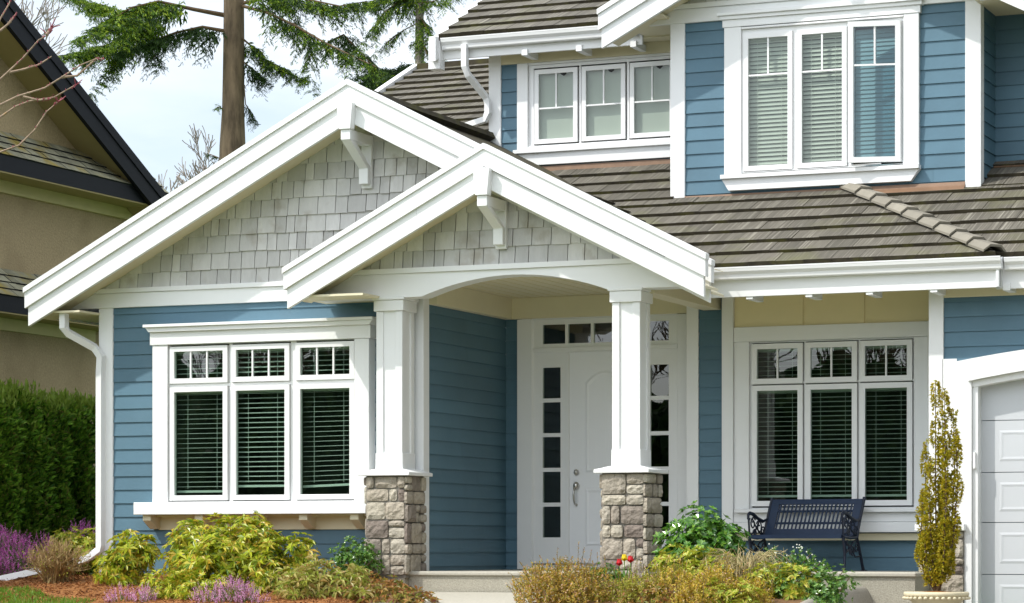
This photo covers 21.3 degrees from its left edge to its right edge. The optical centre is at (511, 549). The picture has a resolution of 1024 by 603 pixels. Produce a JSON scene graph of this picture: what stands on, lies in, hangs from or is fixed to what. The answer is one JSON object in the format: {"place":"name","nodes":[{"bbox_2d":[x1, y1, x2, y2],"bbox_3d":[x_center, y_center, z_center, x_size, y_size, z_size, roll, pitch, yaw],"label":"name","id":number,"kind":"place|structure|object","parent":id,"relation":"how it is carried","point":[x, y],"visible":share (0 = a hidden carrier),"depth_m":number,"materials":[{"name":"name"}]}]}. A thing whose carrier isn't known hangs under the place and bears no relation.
{"place":"outdoors","nodes":[
{"label":"outdoors","id":0,"kind":"place"},
{"bbox_2d":[379,592,560,602],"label":"entry path","id":1,"kind":"structure","parent":0,"point":[476,597],"depth_m":29.98,"materials":[{"name":"concrete"}]},
{"bbox_2d":[695,543,793,585],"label":"dry grass","id":2,"kind":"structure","parent":0,"point":[751,560],"depth_m":28.39,"materials":[{"name":"plant"}]},
{"bbox_2d":[800,587,872,602],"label":"driveway","id":3,"kind":"structure","parent":0,"point":[860,594],"depth_m":29.05,"materials":[{"name":"grey concrete"}]},
{"bbox_2d":[902,591,970,602],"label":"planter","id":4,"kind":"object","parent":3,"relation":"on","point":[936,596],"visible":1,"depth_m":28.61,"materials":[{"name":"beige stone"}]},
{"bbox_2d":[914,380,964,590],"bbox_3d":[4.531,-0.674,28.850,0.579,2.260,0.378,0,0,23],"label":"columnar yew","id":5,"kind":"object","parent":4,"relation":"on","point":[937,559],"visible":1,"depth_m":28.81,"materials":[{"name":"yellow plant"}]},
{"bbox_3d":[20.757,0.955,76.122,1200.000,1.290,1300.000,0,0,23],"label":"ground","id":6,"kind":"structure","parent":0,"visible":0},
{"bbox_2d":[0,383,27,572],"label":"cedar","id":7,"kind":"object","parent":6,"relation":"on","point":[10,420],"visible":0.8,"depth_m":34.54,"materials":[{"name":"green plant"}]},
{"bbox_2d":[0,377,60,568],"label":"cedar","id":8,"kind":"object","parent":6,"relation":"on","point":[28,403],"visible":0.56,"depth_m":35.10,"materials":[{"name":"green plant"}]},
{"bbox_2d":[5,388,79,560],"bbox_3d":[-6.143,-0.861,35.824,1.094,2.542,1.130,0,0,23],"label":"cedar","id":9,"kind":"object","parent":6,"relation":"on","point":[54,412],"visible":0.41,"depth_m":35.65,"materials":[{"name":"green plant"}]},
{"bbox_2d":[0,585,95,602],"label":"lawn grass","id":10,"kind":"structure","parent":6,"relation":"on","point":[23,595],"depth_m":30.81,"materials":[{"name":"green plant"}]},
{"bbox_2d":[0,0,103,152],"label":"budding tree","id":11,"kind":"object","parent":6,"relation":"on","point":[47,33],"visible":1,"depth_m":26.20,"materials":[{"name":"plant"}]},
{"bbox_2d":[45,386,98,572],"bbox_3d":[-5.949,-0.889,36.376,1.118,2.597,1.154,0,0,23],"label":"cedar","id":12,"kind":"object","parent":6,"relation":"on","point":[85,475],"visible":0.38,"depth_m":36.21,"materials":[{"name":"green plant"}]},
{"bbox_2d":[49,526,97,574],"bbox_3d":[-5.316,0.039,33.414,0.841,0.670,0.640,0,0,23],"label":"leafy shrub","id":13,"kind":"object","parent":6,"relation":"on","point":[81,541],"visible":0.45,"depth_m":33.35,"materials":[{"name":"green plant"}]},
{"bbox_2d":[68,518,95,571],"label":"heather","id":14,"kind":"object","parent":6,"relation":"on","point":[88,525],"visible":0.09,"depth_m":34.40,"materials":[{"name":"purple plant"}]},
{"bbox_2d":[69,393,97,572],"bbox_3d":[-5.718,-0.866,36.956,1.137,2.552,1.130,0,0,23],"label":"cedar","id":15,"kind":"object","parent":6,"relation":"on","point":[90,401],"visible":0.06,"depth_m":36.71,"materials":[{"name":"green plant"}]},
{"bbox_2d":[0,0,168,509],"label":"stucco house","id":16,"kind":"structure","parent":6,"relation":"on","point":[76,176],"depth_m":40.94,"materials":[{"name":"beige paint"}]},
{"bbox_2d":[14,0,181,191],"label":"bare tree","id":17,"kind":"object","parent":6,"relation":"on","point":[47,18],"visible":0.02,"depth_m":80.80,"materials":[{"name":"plant"}]},
{"bbox_2d":[174,123,218,188],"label":"bare tree","id":18,"kind":"object","parent":6,"relation":"on","point":[182,182],"depth_m":70.85,"materials":[{"name":"plant"}]},
{"bbox_2d":[0,572,422,602],"bbox_3d":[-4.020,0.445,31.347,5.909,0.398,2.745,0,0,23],"label":"bark mulch","id":19,"kind":"object","parent":6,"relation":"on","point":[99,589],"visible":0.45,"depth_m":31.11,"materials":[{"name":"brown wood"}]},
{"bbox_2d":[0,525,54,574],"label":"heather","id":20,"kind":"object","parent":19,"relation":"on","point":[5,545],"visible":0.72,"depth_m":33.46,"materials":[{"name":"purple plant"}]},
{"bbox_2d":[17,535,91,583],"bbox_3d":[-5.449,0.107,32.531,0.845,0.604,0.827,0,0,-44],"label":"twiggy bush","id":21,"kind":"object","parent":19,"relation":"on","point":[54,564],"visible":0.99,"depth_m":32.43,"materials":[{"name":"brown plant"}]},
{"bbox_2d":[92,529,161,586],"bbox_3d":[-4.543,0.151,31.963,0.940,0.800,0.662,0,0,23],"label":"pieris","id":22,"kind":"object","parent":19,"relation":"on","point":[129,559],"visible":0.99,"depth_m":31.83,"materials":[{"name":"green plant"}]},
{"bbox_2d":[103,581,158,601],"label":"heather","id":23,"kind":"object","parent":19,"relation":"on","point":[144,596],"visible":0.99,"depth_m":30.21,"materials":[{"name":"purple plant"}]},
{"bbox_2d":[137,568,237,599],"bbox_3d":[-3.639,0.418,30.348,1.282,0.441,0.612,0,0,23],"label":"yellow pieris","id":24,"kind":"object","parent":19,"relation":"on","point":[175,591],"visible":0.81,"depth_m":30.30,"materials":[{"name":"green plant"}]},
{"bbox_2d":[189,575,269,602],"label":"heather","id":25,"kind":"object","parent":19,"relation":"on","point":[237,597],"visible":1,"depth_m":29.74,"materials":[{"name":"purple plant"}]},
{"bbox_2d":[157,510,321,594],"bbox_3d":[-3.147,0.052,30.885,2.011,1.021,1.158,0,0,23],"label":"pieris","id":26,"kind":"object","parent":19,"relation":"on","point":[261,559],"visible":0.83,"depth_m":30.76,"materials":[{"name":"green plant"}]},
{"bbox_2d":[263,553,379,600],"bbox_3d":[-2.101,0.352,29.930,1.465,0.629,0.881,0,0,23],"label":"variegated shrub","id":27,"kind":"object","parent":19,"relation":"on","point":[307,581],"visible":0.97,"depth_m":29.83,"materials":[{"name":"green plant"}]},
{"bbox_2d":[327,536,384,583],"bbox_3d":[-1.784,0.135,31.039,0.719,0.606,0.447,0,0,23],"label":"leafy shrub","id":28,"kind":"object","parent":19,"relation":"on","point":[342,558],"visible":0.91,"depth_m":30.97,"materials":[{"name":"green plant"}]},
{"bbox_2d":[362,570,389,587],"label":"reddish shrub","id":29,"kind":"object","parent":19,"relation":"on","point":[372,578],"visible":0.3,"depth_m":30.65,"materials":[{"name":"brown plant"}]},
{"bbox_2d":[51,0,448,162],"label":"tall conifer","id":30,"kind":"object","parent":6,"relation":"on","point":[142,27],"visible":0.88,"depth_m":60.00,"materials":[{"name":"green plant"}]},
{"bbox_2d":[349,53,426,89],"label":"dark conifer","id":31,"kind":"object","parent":6,"relation":"on","point":[400,69],"visible":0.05,"depth_m":60.51,"materials":[{"name":"green plant"}]},
{"bbox_2d":[356,575,442,602],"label":"reddish shrub","id":32,"kind":"object","parent":6,"relation":"on","point":[390,593],"visible":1,"depth_m":29.49,"materials":[{"name":"brown plant"}]},
{"bbox_2d":[348,0,465,66],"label":"slim conifer","id":33,"kind":"object","parent":6,"relation":"on","point":[421,28],"visible":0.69,"depth_m":55.12,"materials":[{"name":"green plant"}]},
{"bbox_2d":[0,0,1023,602],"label":"house","id":34,"kind":"structure","parent":6,"relation":"on","point":[544,280],"depth_m":32.09,"materials":[{"name":"blue wood"}]},
{"bbox_2d":[134,316,375,529],"bbox_3d":[-2.990,-1.470,32.190,3.240,2.460,0.320,0,0,23],"label":"box window","id":35,"kind":"structure","parent":34,"relation":"in","point":[167,508],"depth_m":32.16,"materials":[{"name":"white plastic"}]},
{"bbox_2d":[513,53,669,164],"bbox_3d":[1.208,-5.583,34.521,2.540,1.317,0.150,0,0,23],"label":"dormer window","id":36,"kind":"structure","parent":34,"relation":"in","point":[628,101],"depth_m":34.63,"materials":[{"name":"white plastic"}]},
{"bbox_2d":[747,497,866,570],"bbox_3d":[3.384,-0.179,31.295,1.198,0.863,0.719,0,0,29],"label":"garden bench","id":37,"kind":"object","parent":34,"relation":"on","point":[770,529],"visible":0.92,"depth_m":31.40,"materials":[{"name":"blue metal"}]},
{"bbox_2d":[717,0,924,190],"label":"upper bay window","id":38,"kind":"structure","parent":34,"relation":"in","point":[880,57],"depth_m":32.19,"materials":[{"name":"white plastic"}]},
{"bbox_2d":[722,290,928,539],"bbox_3d":[3.800,-1.555,31.714,2.800,2.890,0.266,0,0,23],"label":"window","id":39,"kind":"structure","parent":34,"relation":"in","point":[841,317],"depth_m":31.78,"materials":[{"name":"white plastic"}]},
{"bbox_2d":[534,589,802,602],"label":"planting bed","id":40,"kind":"object","parent":6,"relation":"on","point":[777,600],"visible":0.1,"depth_m":27.91,"materials":[{"name":"brown soil"}]},
{"bbox_2d":[506,542,620,602],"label":"copper heath","id":41,"kind":"object","parent":40,"relation":"on","point":[568,588],"visible":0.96,"depth_m":28.49,"materials":[{"name":"plant"}]},
{"bbox_2d":[590,562,622,584],"bbox_3d":[1.003,0.300,29.418,0.453,0.367,0.254,0,0,23],"label":"primrose","id":42,"kind":"object","parent":40,"relation":"on","point":[609,570],"visible":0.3,"depth_m":29.39,"materials":[{"name":"green plant"}]},
{"bbox_2d":[609,559,622,590],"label":"tulip","id":43,"kind":"object","parent":40,"relation":"on","point":[619,562],"visible":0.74,"depth_m":29.09,"materials":[{"name":"red plant"}]},
{"bbox_2d":[612,554,627,585],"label":"tulip","id":44,"kind":"object","parent":40,"relation":"on","point":[624,558],"visible":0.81,"depth_m":29.07,"materials":[{"name":"yellow plant"}]},
{"bbox_2d":[619,556,633,579],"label":"tulip","id":45,"kind":"object","parent":40,"relation":"on","point":[630,559],"visible":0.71,"depth_m":29.03,"materials":[{"name":"red plant"}]},
{"bbox_2d":[588,554,697,602],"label":"copper heath","id":46,"kind":"object","parent":40,"relation":"on","point":[626,582],"visible":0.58,"depth_m":28.14,"materials":[{"name":"plant"}]},
{"bbox_2d":[622,580,684,602],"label":"reddish shrub","id":47,"kind":"object","parent":40,"relation":"on","point":[642,599],"visible":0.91,"depth_m":27.80,"materials":[{"name":"brown plant"}]},
{"bbox_2d":[644,542,742,590],"bbox_3d":[1.882,0.226,28.591,1.125,0.627,0.755,0,0,23],"label":"lime shrub","id":48,"kind":"object","parent":40,"relation":"on","point":[663,557],"visible":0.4,"depth_m":28.59,"materials":[{"name":"green plant"}]},
{"bbox_2d":[652,500,751,585],"bbox_3d":[2.005,-0.030,29.116,0.993,1.012,0.918,0,0,-20],"label":"laurel shrub","id":49,"kind":"object","parent":40,"relation":"on","point":[709,532],"visible":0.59,"depth_m":28.97,"materials":[{"name":"green plant"}]},
{"bbox_2d":[640,551,776,602],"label":"copper heath","id":50,"kind":"object","parent":40,"relation":"on","point":[692,586],"visible":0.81,"depth_m":27.69,"materials":[{"name":"plant"}]},
{"bbox_2d":[694,577,768,602],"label":"lime shrub","id":51,"kind":"object","parent":40,"relation":"on","point":[732,593],"visible":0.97,"depth_m":27.46,"materials":[{"name":"green plant"}]},
{"bbox_2d":[744,560,820,599],"bbox_3d":[2.775,0.344,28.078,0.847,0.470,0.548,0,0,23],"label":"lime shrub","id":52,"kind":"object","parent":40,"relation":"on","point":[792,593],"visible":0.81,"depth_m":27.99,"materials":[{"name":"green plant"}]},
{"bbox_2d":[755,543,832,581],"bbox_3d":[2.957,0.201,28.799,0.853,0.539,0.551,0,0,23],"label":"flowering shrub","id":53,"kind":"object","parent":40,"relation":"on","point":[804,558],"visible":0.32,"depth_m":28.78,"materials":[{"name":"green plant"}]},
{"bbox_2d":[769,562,859,602],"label":"leafy shrub","id":54,"kind":"object","parent":40,"relation":"on","point":[831,591],"visible":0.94,"depth_m":27.86,"materials":[{"name":"green plant"}]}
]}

